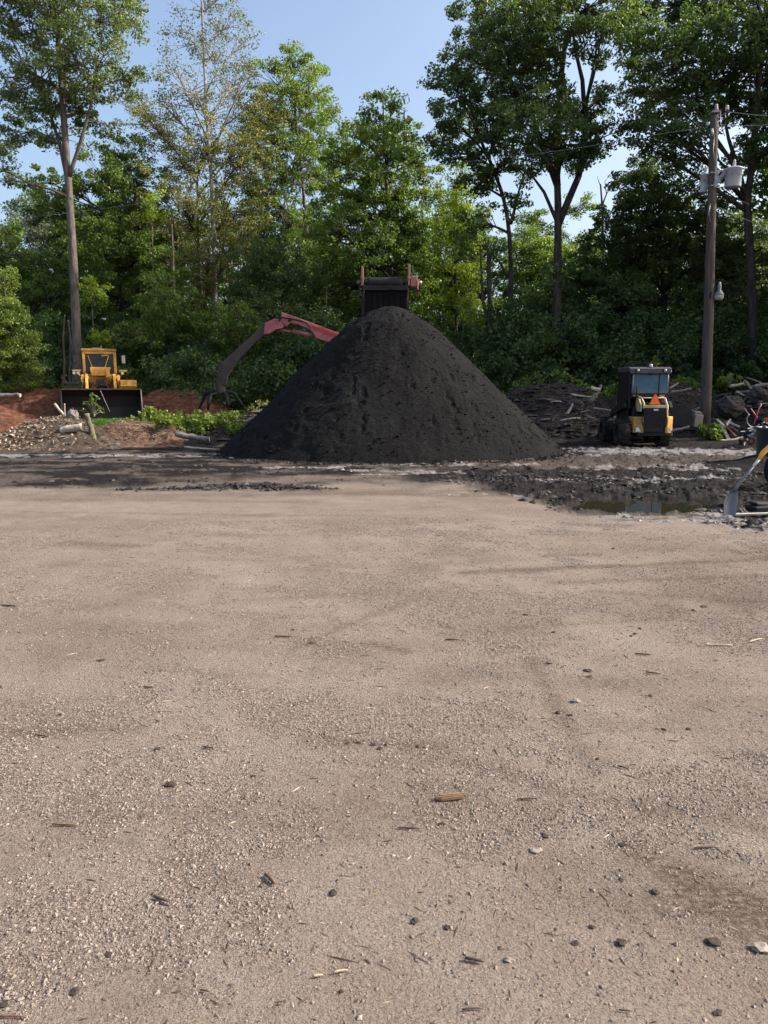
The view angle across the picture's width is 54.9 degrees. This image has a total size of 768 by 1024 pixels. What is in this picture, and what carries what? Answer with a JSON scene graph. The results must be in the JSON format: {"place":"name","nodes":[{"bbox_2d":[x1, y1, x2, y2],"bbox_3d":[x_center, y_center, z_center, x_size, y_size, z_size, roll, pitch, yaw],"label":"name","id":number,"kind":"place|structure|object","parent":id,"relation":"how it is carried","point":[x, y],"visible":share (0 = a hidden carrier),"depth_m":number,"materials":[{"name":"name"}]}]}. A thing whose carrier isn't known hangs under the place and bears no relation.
{"place":"outdoors","nodes":[
{"label":"outdoors","id":0,"kind":"place"},
{"bbox_2d":[0,436,767,1023],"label":"ground","id":1,"kind":"structure","parent":0,"point":[38,502],"depth_m":3.40,"materials":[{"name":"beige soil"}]},
{"bbox_2d":[0,187,66,307],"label":"tree","id":2,"kind":"object","parent":1,"relation":"on","point":[40,233],"visible":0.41,"depth_m":47.66,"materials":[{"name":"green plant"}]},
{"bbox_2d":[0,192,98,387],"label":"tree","id":3,"kind":"object","parent":1,"relation":"on","point":[28,199],"visible":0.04,"depth_m":49.23,"materials":[{"name":"green plant"}]},
{"bbox_2d":[0,417,124,452],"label":"wood chip mound","id":4,"kind":"object","parent":1,"relation":"on","point":[81,440],"visible":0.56,"depth_m":19.04,"materials":[{"name":"wood"}]},
{"bbox_2d":[0,416,84,450],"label":"wood chips","id":5,"kind":"object","parent":4,"relation":"on","point":[28,422],"visible":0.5,"depth_m":19.13,"materials":[{"name":"beige wood"}]},
{"bbox_2d":[59,423,82,432],"bbox_3d":[-8.117,-2.155,19.202,0.576,0.301,0.228,0,10,0],"label":"log","id":6,"kind":"object","parent":4,"relation":"on","point":[71,428],"visible":1,"depth_m":19.13,"materials":[{"name":"brown wood"}]},
{"bbox_2d":[0,414,188,449],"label":"bark litter","id":7,"kind":"object","parent":4,"relation":"on","point":[21,424],"visible":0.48,"depth_m":19.78,"materials":[{"name":"brown wood"}]},
{"bbox_2d":[20,197,112,343],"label":"tree","id":8,"kind":"object","parent":1,"relation":"on","point":[62,238],"visible":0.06,"depth_m":48.63,"materials":[{"name":"green plant"}]},
{"bbox_2d":[60,348,142,420],"bbox_3d":[-11.569,-5.150,30.214,2.900,3.254,6.387,-4,10,-21],"label":"wheel loader","id":9,"kind":"object","parent":1,"relation":"on","point":[123,398],"visible":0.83,"depth_m":28.84,"materials":[{"name":"metal"}]},
{"bbox_2d":[55,199,170,377],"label":"tree","id":10,"kind":"object","parent":1,"relation":"on","point":[98,315],"visible":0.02,"depth_m":49.72,"materials":[{"name":"green plant"}]},
{"bbox_2d":[0,388,240,432],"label":"dirt mound","id":11,"kind":"object","parent":1,"relation":"on","point":[37,403],"visible":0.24,"depth_m":30.01,"materials":[{"name":"red soil"}]},
{"bbox_2d":[0,265,50,393],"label":"cedar tree","id":12,"kind":"object","parent":11,"relation":"on","point":[12,355],"visible":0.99,"depth_m":29.83,"materials":[{"name":"green plant"}]},
{"bbox_2d":[117,363,173,394],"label":"shrub","id":13,"kind":"object","parent":11,"relation":"on","point":[129,371],"visible":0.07,"depth_m":33.94,"materials":[{"name":"green plant"}]},
{"bbox_2d":[161,341,262,409],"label":"shrub","id":14,"kind":"object","parent":11,"relation":"on","point":[191,362],"visible":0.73,"depth_m":32.73,"materials":[{"name":"green plant"}]},
{"bbox_2d":[101,420,190,447],"bbox_3d":[-7.400,-2.207,21.534,4.400,0.953,6.000,0,10,0],"label":"mulch mound","id":15,"kind":"object","parent":1,"relation":"on","point":[128,442],"visible":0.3,"depth_m":20.35,"materials":[{"name":"wood"}]},
{"bbox_2d":[75,196,221,362],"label":"tree","id":16,"kind":"object","parent":1,"relation":"on","point":[187,283],"visible":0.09,"depth_m":49.51,"materials":[{"name":"green plant"}]},
{"bbox_2d":[175,431,209,441],"bbox_3d":[-4.913,-1.936,18.941,0.885,0.293,0.185,0,10,0],"label":"log","id":17,"kind":"object","parent":1,"relation":"on","point":[180,434],"visible":1,"depth_m":18.88,"materials":[{"name":"grey wood"}]},
{"bbox_2d":[156,216,250,354],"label":"tree","id":18,"kind":"object","parent":1,"relation":"on","point":[188,281],"visible":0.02,"depth_m":54.71,"materials":[{"name":"green plant"}]},
{"bbox_2d":[170,193,267,343],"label":"tree","id":19,"kind":"object","parent":1,"relation":"on","point":[219,288],"visible":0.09,"depth_m":51.29,"materials":[{"name":"green plant"}]},
{"bbox_2d":[183,408,262,446],"bbox_3d":[-4.100,-2.726,23.576,6.600,1.294,10.600,0,10,0],"label":"soil mound","id":20,"kind":"object","parent":1,"relation":"on","point":[221,432],"visible":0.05,"depth_m":20.58,"materials":[{"name":"black soil"}]},
{"bbox_2d":[138,406,187,426],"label":"weeds","id":21,"kind":"object","parent":20,"relation":"on","point":[149,417],"visible":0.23,"depth_m":22.12,"materials":[{"name":"green plant"}]},
{"bbox_2d":[138,405,213,427],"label":"weeds","id":22,"kind":"object","parent":20,"relation":"on","point":[178,413],"visible":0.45,"depth_m":21.81,"materials":[{"name":"green plant"}]},
{"bbox_2d":[152,410,248,435],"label":"weeds","id":23,"kind":"object","parent":20,"relation":"on","point":[203,423],"visible":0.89,"depth_m":21.02,"materials":[{"name":"green plant"}]},
{"bbox_2d":[209,223,316,358],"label":"tree","id":24,"kind":"object","parent":1,"relation":"on","point":[236,290],"visible":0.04,"depth_m":49.07,"materials":[{"name":"green plant"}]},
{"bbox_2d":[198,312,338,411],"bbox_3d":[-2.414,-5.237,27.512,9.204,4.229,2.560,0,10,0],"label":"grapple excavator","id":25,"kind":"object","parent":1,"relation":"on","point":[226,365],"visible":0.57,"depth_m":27.21,"materials":[{"name":"red paint"}]},
{"bbox_2d":[251,206,359,351],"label":"tree","id":26,"kind":"object","parent":1,"relation":"on","point":[310,274],"visible":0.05,"depth_m":47.44,"materials":[{"name":"green plant"}]},
{"bbox_2d":[0,518,767,1023],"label":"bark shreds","id":27,"kind":"object","parent":1,"relation":"on","point":[370,776],"visible":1,"depth_m":3.06,"materials":[{"name":"brown wood"}]},
{"bbox_2d":[7,452,767,532],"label":"mud clods","id":28,"kind":"object","parent":1,"relation":"on","point":[269,486],"visible":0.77,"depth_m":11.76,"materials":[{"name":"black soil"}]},
{"bbox_2d":[192,305,586,465],"bbox_3d":[0.234,-3.041,18.326,9.983,4.029,7.131,0,10,0],"label":"compost heap","id":29,"kind":"object","parent":1,"relation":"on","point":[390,384],"visible":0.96,"depth_m":16.74,"materials":[{"name":"black soil"}]},
{"bbox_2d":[357,264,421,314],"bbox_3d":[0.070,-4.571,22.498,2.060,4.591,7.201,0,10,0],"label":"screening machine","id":30,"kind":"object","parent":1,"relation":"on","point":[377,292],"visible":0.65,"depth_m":18.79,"materials":[{"name":"black metal"}]},
{"bbox_2d":[348,202,463,331],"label":"tree","id":31,"kind":"object","parent":1,"relation":"on","point":[412,305],"visible":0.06,"depth_m":48.81,"materials":[{"name":"green plant"}]},
{"bbox_2d":[78,452,767,531],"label":"pale stones","id":32,"kind":"object","parent":1,"relation":"on","point":[639,520],"visible":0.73,"depth_m":13.11,"materials":[{"name":"grey stone"}]},
{"bbox_2d":[435,792,465,800],"bbox_3d":[0.259,1.111,2.888,0.123,0.019,0.032,-2,10,-10],"label":"bark piece","id":33,"kind":"object","parent":1,"relation":"on","point":[451,796],"visible":1,"depth_m":2.88,"materials":[{"name":"beige wood"}]},
{"bbox_2d":[403,204,508,354],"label":"tree","id":34,"kind":"object","parent":1,"relation":"on","point":[460,327],"visible":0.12,"depth_m":51.02,"materials":[{"name":"green plant"}]},
{"bbox_2d":[413,214,522,356],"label":"tree","id":35,"kind":"object","parent":1,"relation":"on","point":[476,255],"visible":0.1,"depth_m":52.50,"materials":[{"name":"green plant"}]},
{"bbox_2d":[478,224,576,346],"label":"tree","id":36,"kind":"object","parent":1,"relation":"on","point":[522,257],"visible":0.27,"depth_m":47.74,"materials":[{"name":"green plant"}]},
{"bbox_2d":[481,225,601,328],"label":"tree","id":37,"kind":"object","parent":1,"relation":"on","point":[536,243],"visible":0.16,"depth_m":48.28,"materials":[{"name":"green plant"}]},
{"bbox_2d":[496,191,601,277],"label":"light tree","id":38,"kind":"object","parent":1,"relation":"on","point":[535,220],"visible":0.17,"depth_m":51.11,"materials":[{"name":"green plant"}]},
{"bbox_2d":[597,364,672,445],"bbox_3d":[7.181,-3.060,21.078,1.690,2.229,3.218,1,10,3],"label":"compact loader","id":39,"kind":"object","parent":1,"relation":"on","point":[640,411],"visible":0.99,"depth_m":19.95,"materials":[{"name":"paint"}]},
{"bbox_2d":[505,381,767,440],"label":"debris mound","id":40,"kind":"object","parent":1,"relation":"on","point":[683,399],"visible":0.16,"depth_m":25.25,"materials":[{"name":"soil"}]},
{"bbox_2d":[183,380,767,444],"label":"soil crumbs","id":41,"kind":"object","parent":40,"relation":"on","point":[535,408],"visible":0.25,"depth_m":24.29,"materials":[{"name":"black soil"}]},
{"bbox_2d":[502,369,736,401],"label":"weeds","id":42,"kind":"object","parent":40,"relation":"on","point":[608,390],"visible":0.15,"depth_m":27.68,"materials":[{"name":"green plant"}]},
{"bbox_2d":[506,373,752,435],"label":"brush twigs","id":43,"kind":"object","parent":40,"relation":"on","point":[603,402],"visible":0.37,"depth_m":25.50,"materials":[{"name":"brown wood"}]},
{"bbox_2d":[668,403,692,425],"bbox_3d":[9.399,-3.124,23.575,0.810,0.748,0.370,0,10,0],"label":"steel bucket","id":44,"kind":"object","parent":40,"relation":"on","point":[681,414],"visible":0.74,"depth_m":23.40,"materials":[{"name":"black metal"}]},
{"bbox_2d":[694,422,726,440],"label":"weed plant","id":45,"kind":"object","parent":40,"relation":"on","point":[702,430],"visible":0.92,"depth_m":22.34,"materials":[{"name":"green plant"}]},
{"bbox_2d":[700,104,748,429],"bbox_3d":[10.561,-7.408,23.350,1.469,10.201,0.802,4,10,22],"label":"utility pole","id":46,"kind":"object","parent":40,"relation":"on","point":[710,179],"visible":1,"depth_m":23.17,"materials":[{"name":"brown wood"}]},
{"bbox_2d":[3,127,704,220],"bbox_3d":[-5.545,-12.206,28.362,32.890,1.450,1.797,3,10,17],"label":"power line","id":47,"kind":"object","parent":46,"relation":"attached to","point":[364,174],"visible":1,"depth_m":27.55,"materials":[{"name":"metal"}]},
{"bbox_2d":[715,373,742,387],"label":"weed plant","id":48,"kind":"object","parent":40,"relation":"on","point":[724,380],"visible":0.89,"depth_m":25.56,"materials":[{"name":"green plant"}]},
{"bbox_2d":[712,392,746,418],"bbox_3d":[11.275,-3.475,24.178,1.002,0.886,1.009,0,10,0],"label":"rock","id":49,"kind":"object","parent":40,"relation":"on","point":[729,407],"visible":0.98,"depth_m":23.87,"materials":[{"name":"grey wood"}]},
{"bbox_2d":[744,386,767,401],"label":"rock","id":50,"kind":"object","parent":40,"relation":"on","point":[756,393],"visible":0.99,"depth_m":24.30,"materials":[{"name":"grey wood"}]},
{"bbox_2d":[569,499,712,513],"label":"puddle water","id":51,"kind":"structure","parent":1,"relation":"on","point":[659,506],"depth_m":10.32,"materials":[{"name":"black liquid"}]},
{"bbox_2d":[674,200,767,313],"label":"tree","id":52,"kind":"object","parent":1,"relation":"on","point":[764,225],"visible":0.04,"depth_m":47.53,"materials":[{"name":"green plant"}]},
{"bbox_2d":[687,454,767,472],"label":"spoil heap","id":53,"kind":"object","parent":1,"relation":"on","point":[745,462],"visible":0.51,"depth_m":14.97,"materials":[{"name":"grey soil"}]},
{"bbox_2d":[723,445,767,516],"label":"shovel","id":54,"kind":"object","parent":1,"relation":"on","point":[730,503],"visible":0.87,"depth_m":9.13,"materials":[{"name":"white paint"}]},
{"bbox_2d":[745,501,767,511],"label":"slab","id":55,"kind":"object","parent":1,"relation":"on","point":[756,506],"depth_m":9.57,"materials":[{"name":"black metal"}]},
{"bbox_2d":[750,426,767,454],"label":"tub","id":56,"kind":"object","parent":1,"relation":"on","point":[761,438],"visible":0.69,"depth_m":15.48,"materials":[{"name":"plastic"}]},
{"bbox_2d":[751,941,767,953],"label":"rock","id":57,"kind":"object","parent":1,"relation":"on","point":[761,947],"visible":1,"depth_m":2.13,"materials":[{"name":"white stone"}]},
{"bbox_2d":[0,0,767,381],"label":"sky","id":58,"kind":"structure","parent":0,"point":[366,45],"materials":[{"name":"blue"}]},
{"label":"bank","id":59,"kind":"structure","parent":0,"visible":0},
{"bbox_2d":[0,362,57,392],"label":"shrub","id":60,"kind":"object","parent":59,"relation":"on","point":[48,383],"visible":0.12,"depth_m":35.34,"materials":[{"name":"green plant"}]},
{"bbox_2d":[0,215,93,358],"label":"edge tree","id":61,"kind":"object","parent":59,"relation":"on","point":[29,290],"visible":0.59,"depth_m":41.54,"materials":[{"name":"green plant"}]},
{"bbox_2d":[24,298,121,381],"bbox_3d":[-16.011,-8.653,38.143,5.508,4.940,4.488,5,11,29],"label":"shrub","id":62,"kind":"object","parent":59,"relation":"on","point":[57,353],"visible":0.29,"depth_m":37.68,"materials":[{"name":"green plant"}]},
{"bbox_2d":[0,0,164,385],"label":"tall tree","id":63,"kind":"object","parent":59,"relation":"on","point":[67,88],"visible":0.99,"depth_m":32.66,"materials":[{"name":"green plant"}]},
{"bbox_2d":[79,274,113,347],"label":"young tree","id":64,"kind":"object","parent":59,"relation":"on","point":[92,288],"visible":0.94,"depth_m":35.54,"materials":[{"name":"green plant"}]},
{"bbox_2d":[10,131,189,381],"bbox_3d":[-15.090,-13.572,40.830,9.336,13.720,8.871,0,10,0],"label":"round tree","id":65,"kind":"object","parent":59,"relation":"on","point":[116,228],"visible":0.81,"depth_m":38.72,"materials":[{"name":"green plant"}]},
{"bbox_2d":[86,328,114,348],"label":"young tree","id":66,"kind":"object","parent":59,"relation":"on","point":[102,337],"visible":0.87,"depth_m":34.76,"materials":[{"name":"green plant"}]},
{"bbox_2d":[81,311,149,382],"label":"shrub","id":67,"kind":"object","parent":59,"relation":"on","point":[130,356],"visible":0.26,"depth_m":37.89,"materials":[{"name":"green plant"}]},
{"bbox_2d":[130,189,172,385],"bbox_3d":[-11.584,-10.930,37.172,1.920,9.921,2.440,0,10,0],"label":"young tree","id":68,"kind":"object","parent":59,"relation":"on","point":[149,211],"visible":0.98,"depth_m":36.26,"materials":[{"name":"green plant"}]},
{"bbox_2d":[110,224,238,367],"bbox_3d":[-10.285,-9.995,37.217,6.164,8.462,5.956,0,10,0],"label":"understory tree","id":69,"kind":"object","parent":59,"relation":"on","point":[171,303],"visible":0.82,"depth_m":36.31,"materials":[{"name":"green plant"}]},
{"bbox_2d":[134,349,216,398],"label":"shrub","id":70,"kind":"object","parent":59,"relation":"on","point":[160,369],"visible":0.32,"depth_m":33.44,"materials":[{"name":"green plant"}]},
{"bbox_2d":[138,305,251,386],"bbox_3d":[-9.698,-8.400,38.275,5.806,4.595,4.731,-3,10,-18],"label":"shrub","id":71,"kind":"object","parent":59,"relation":"on","point":[183,327],"visible":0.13,"depth_m":36.85,"materials":[{"name":"green plant"}]},
{"bbox_2d":[107,81,295,334],"bbox_3d":[-10.386,-15.229,40.482,10.902,17.818,8.365,0,10,0],"label":"olive tree","id":72,"kind":"object","parent":59,"relation":"on","point":[189,205],"visible":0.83,"depth_m":39.56,"materials":[{"name":"green plant"}]},
{"bbox_2d":[142,0,265,352],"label":"sycamore tree","id":73,"kind":"object","parent":59,"relation":"on","point":[247,66],"visible":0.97,"depth_m":38.67,"materials":[{"name":"green plant"}]},
{"bbox_2d":[207,300,264,380],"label":"bright sapling","id":74,"kind":"object","parent":59,"relation":"on","point":[218,335],"visible":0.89,"depth_m":33.65,"materials":[{"name":"green plant"}]},
{"bbox_2d":[209,308,287,379],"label":"shrub","id":75,"kind":"object","parent":59,"relation":"on","point":[255,352],"visible":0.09,"depth_m":37.88,"materials":[{"name":"green plant"}]},
{"bbox_2d":[204,340,309,409],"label":"shrub","id":76,"kind":"object","parent":59,"relation":"on","point":[266,386],"visible":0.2,"depth_m":33.33,"materials":[{"name":"green plant"}]},
{"bbox_2d":[213,39,345,331],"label":"leafy tree","id":77,"kind":"object","parent":59,"relation":"on","point":[306,143],"visible":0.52,"depth_m":42.07,"materials":[{"name":"green plant"}]},
{"bbox_2d":[245,328,325,400],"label":"shrub","id":78,"kind":"object","parent":59,"relation":"on","point":[273,370],"visible":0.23,"depth_m":32.54,"materials":[{"name":"green plant"}]},
{"bbox_2d":[218,226,357,357],"bbox_3d":[-4.237,-9.779,36.541,7.077,8.001,5.774,-9,13,-41],"label":"understory tree","id":79,"kind":"object","parent":59,"relation":"on","point":[266,305],"visible":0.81,"depth_m":35.80,"materials":[{"name":"green plant"}]},
{"bbox_2d":[264,325,339,384],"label":"shrub","id":80,"kind":"object","parent":59,"relation":"on","point":[285,351],"visible":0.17,"depth_m":33.74,"materials":[{"name":"green plant"}]},
{"bbox_2d":[309,236,338,343],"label":"young tree","id":81,"kind":"object","parent":59,"relation":"on","point":[318,250],"visible":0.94,"depth_m":36.50,"materials":[{"name":"green plant"}]},
{"bbox_2d":[301,85,448,322],"bbox_3d":[-0.458,-14.278,38.279,7.969,15.701,8.512,0,10,0],"label":"pointed tree","id":82,"kind":"object","parent":59,"relation":"on","point":[387,155],"visible":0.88,"depth_m":37.18,"materials":[{"name":"green plant"}]},
{"bbox_2d":[417,155,495,346],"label":"yellow green tree","id":83,"kind":"object","parent":59,"relation":"on","point":[454,270],"visible":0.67,"depth_m":41.28,"materials":[{"name":"green plant"}]},
{"bbox_2d":[438,298,505,382],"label":"shrub","id":84,"kind":"object","parent":59,"relation":"on","point":[463,340],"visible":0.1,"depth_m":35.14,"materials":[{"name":"green plant"}]},
{"bbox_2d":[460,296,488,361],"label":"young tree","id":85,"kind":"object","parent":59,"relation":"on","point":[466,303],"visible":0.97,"depth_m":33.78,"materials":[{"name":"green plant"}]},
{"bbox_2d":[416,62,536,313],"bbox_3d":[4.345,-12.922,35.074,5.728,15.299,5.637,0,10,0],"label":"leaning tree","id":86,"kind":"object","parent":59,"relation":"on","point":[455,128],"visible":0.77,"depth_m":33.87,"materials":[{"name":"green plant"}]},
{"bbox_2d":[480,245,491,358],"bbox_3d":[4.859,-8.627,35.047,0.798,7.718,0.401,0,10,0],"label":"dead snag","id":87,"kind":"object","parent":59,"relation":"on","point":[488,316],"visible":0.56,"depth_m":34.71,"materials":[{"name":"wood"}]},
{"bbox_2d":[459,327,525,388],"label":"shrub","id":88,"kind":"object","parent":59,"relation":"on","point":[486,366],"visible":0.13,"depth_m":32.94,"materials":[{"name":"green plant"}]},
{"bbox_2d":[477,309,568,394],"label":"shrub","id":89,"kind":"object","parent":59,"relation":"on","point":[510,365],"visible":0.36,"depth_m":31.78,"materials":[{"name":"green plant"}]},
{"bbox_2d":[467,278,612,369],"bbox_3d":[7.776,-8.252,35.736,7.535,6.332,4.815,-4,10,-22],"label":"understory tree","id":90,"kind":"object","parent":59,"relation":"on","point":[514,303],"visible":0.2,"depth_m":34.88,"materials":[{"name":"green plant"}]},
{"bbox_2d":[436,0,649,366],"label":"dark tree","id":91,"kind":"object","parent":59,"relation":"on","point":[543,25],"visible":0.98,"depth_m":31.22,"materials":[{"name":"green plant"}]},
{"bbox_2d":[483,263,613,386],"bbox_3d":[7.424,-8.046,34.648,7.280,6.710,5.932,-7,12,-34],"label":"shrub","id":92,"kind":"object","parent":59,"relation":"on","point":[572,331],"visible":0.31,"depth_m":33.03,"materials":[{"name":"green plant"}]},
{"bbox_2d":[493,311,641,398],"bbox_3d":[8.016,-6.278,32.412,6.276,5.028,5.114,4,11,24],"label":"shrub","id":93,"kind":"object","parent":59,"relation":"on","point":[532,366],"visible":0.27,"depth_m":31.70,"materials":[{"name":"green plant"}]},
{"bbox_2d":[553,315,647,398],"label":"shrub","id":94,"kind":"object","parent":59,"relation":"on","point":[581,356],"visible":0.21,"depth_m":32.00,"materials":[{"name":"green plant"}]},
{"bbox_2d":[561,289,693,379],"bbox_3d":[10.926,-7.695,35.003,7.029,5.691,5.727,3,10,18],"label":"shrub","id":95,"kind":"object","parent":59,"relation":"on","point":[618,299],"visible":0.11,"depth_m":34.41,"materials":[{"name":"green plant"}]},
{"bbox_2d":[581,311,692,392],"bbox_3d":[11.639,-6.700,33.753,6.025,4.953,4.909,-1,10,-8],"label":"shrub","id":96,"kind":"object","parent":59,"relation":"on","point":[636,334],"visible":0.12,"depth_m":32.77,"materials":[{"name":"green plant"}]},
{"bbox_2d":[538,151,767,348],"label":"broad tree","id":97,"kind":"object","parent":59,"relation":"on","point":[661,254],"visible":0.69,"depth_m":36.59,"materials":[{"name":"green plant"}]},
{"bbox_2d":[604,282,725,386],"bbox_3d":[12.820,-7.851,35.196,6.136,5.976,7.531,0,10,1],"label":"shrub","id":98,"kind":"object","parent":59,"relation":"on","point":[654,320],"visible":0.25,"depth_m":33.47,"materials":[{"name":"green plant"}]},
{"bbox_2d":[601,0,767,383],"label":"tree","id":99,"kind":"object","parent":59,"relation":"on","point":[714,19],"visible":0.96,"depth_m":29.58,"materials":[{"name":"green plant"}]},
{"bbox_2d":[636,317,737,396],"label":"shrub","id":100,"kind":"object","parent":59,"relation":"on","point":[676,348],"visible":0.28,"depth_m":31.84,"materials":[{"name":"green plant"}]},
{"bbox_2d":[640,289,762,389],"bbox_3d":[15.323,-7.766,35.228,7.280,5.630,5.932,-9,13,-42],"label":"shrub","id":101,"kind":"object","parent":59,"relation":"on","point":[730,327],"visible":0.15,"depth_m":33.28,"materials":[{"name":"green plant"}]},
{"bbox_2d":[668,303,767,395],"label":"shrub","id":102,"kind":"object","parent":59,"relation":"on","point":[727,347],"visible":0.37,"depth_m":32.15,"materials":[{"name":"green plant"}]},
{"bbox_2d":[693,277,767,382],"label":"shrub","id":103,"kind":"object","parent":59,"relation":"on","point":[744,329],"visible":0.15,"depth_m":33.64,"materials":[{"name":"green plant"}]},
{"bbox_2d":[717,314,767,398],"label":"shrub","id":104,"kind":"object","parent":59,"relation":"on","point":[750,366],"visible":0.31,"depth_m":31.77,"materials":[{"name":"green plant"}]},
{"bbox_2d":[718,66,767,278],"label":"tree","id":105,"kind":"object","parent":59,"relation":"on","point":[762,185],"visible":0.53,"depth_m":36.05,"materials":[{"name":"green plant"}]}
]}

